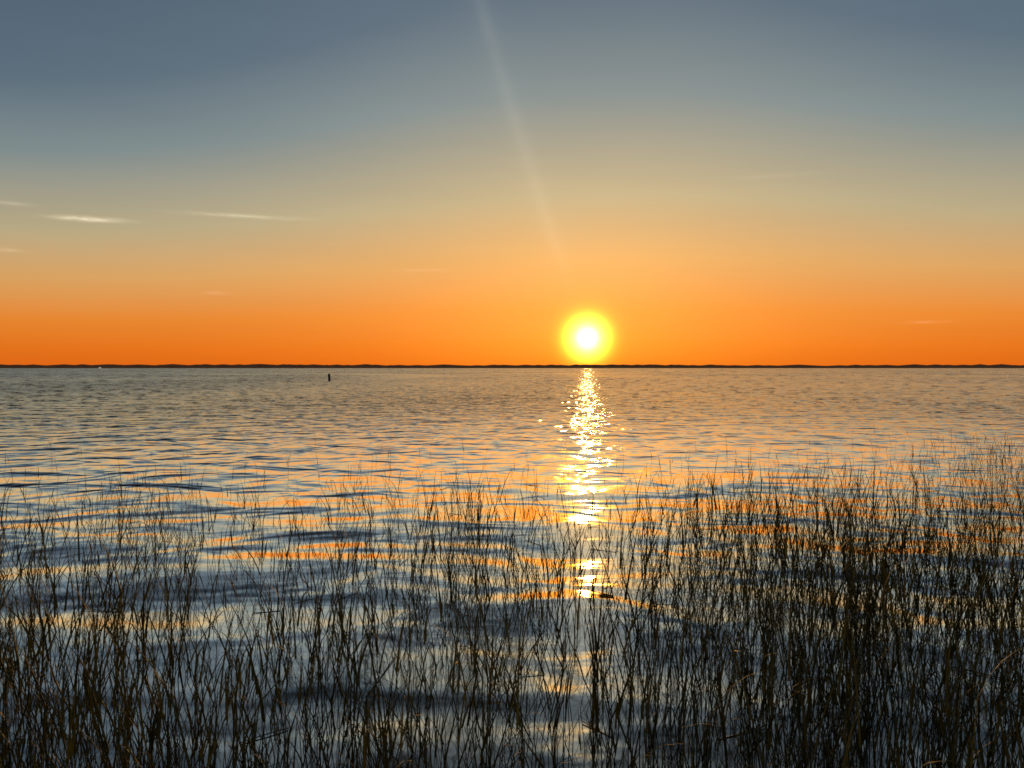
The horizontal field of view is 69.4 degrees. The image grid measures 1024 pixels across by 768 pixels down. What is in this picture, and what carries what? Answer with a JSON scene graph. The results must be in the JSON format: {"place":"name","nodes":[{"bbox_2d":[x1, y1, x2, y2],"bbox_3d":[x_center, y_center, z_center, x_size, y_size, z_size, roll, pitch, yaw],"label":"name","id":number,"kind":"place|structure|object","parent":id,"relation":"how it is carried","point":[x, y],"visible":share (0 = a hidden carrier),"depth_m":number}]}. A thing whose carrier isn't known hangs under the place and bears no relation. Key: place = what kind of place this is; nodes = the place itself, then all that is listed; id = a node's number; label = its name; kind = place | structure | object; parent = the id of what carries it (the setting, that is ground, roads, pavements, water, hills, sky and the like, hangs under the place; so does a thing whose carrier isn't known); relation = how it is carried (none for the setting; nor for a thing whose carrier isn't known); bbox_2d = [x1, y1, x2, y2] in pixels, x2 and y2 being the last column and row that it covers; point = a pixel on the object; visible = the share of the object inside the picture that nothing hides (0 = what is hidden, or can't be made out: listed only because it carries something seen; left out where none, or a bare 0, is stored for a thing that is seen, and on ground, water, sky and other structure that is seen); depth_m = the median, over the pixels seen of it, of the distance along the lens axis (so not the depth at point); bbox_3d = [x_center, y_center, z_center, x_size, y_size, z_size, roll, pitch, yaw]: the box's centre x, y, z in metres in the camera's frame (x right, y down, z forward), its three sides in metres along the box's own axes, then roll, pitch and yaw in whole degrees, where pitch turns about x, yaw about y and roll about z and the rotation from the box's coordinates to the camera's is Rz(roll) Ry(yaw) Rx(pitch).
{"place":"outdoors","nodes":[
{"label":"outdoors","id":0,"kind":"place"},
{"bbox_2d":[0,368,1023,767],"bbox_3d":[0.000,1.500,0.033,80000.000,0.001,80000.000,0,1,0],"label":"water","id":1,"kind":"structure","parent":0,"point":[580,424],"depth_m":8.98},
{"bbox_2d":[0,424,1023,767],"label":"cordgrass","id":2,"kind":"object","parent":1,"relation":"in","point":[958,580],"visible":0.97,"depth_m":2.81},
{"bbox_2d":[0,364,1023,367],"bbox_3d":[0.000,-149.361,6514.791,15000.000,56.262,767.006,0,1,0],"label":"shore","id":3,"kind":"structure","parent":0,"point":[486,366],"depth_m":6300.39},
{"bbox_2d":[0,0,1023,365],"label":"sky","id":4,"kind":"structure","parent":0,"point":[183,182]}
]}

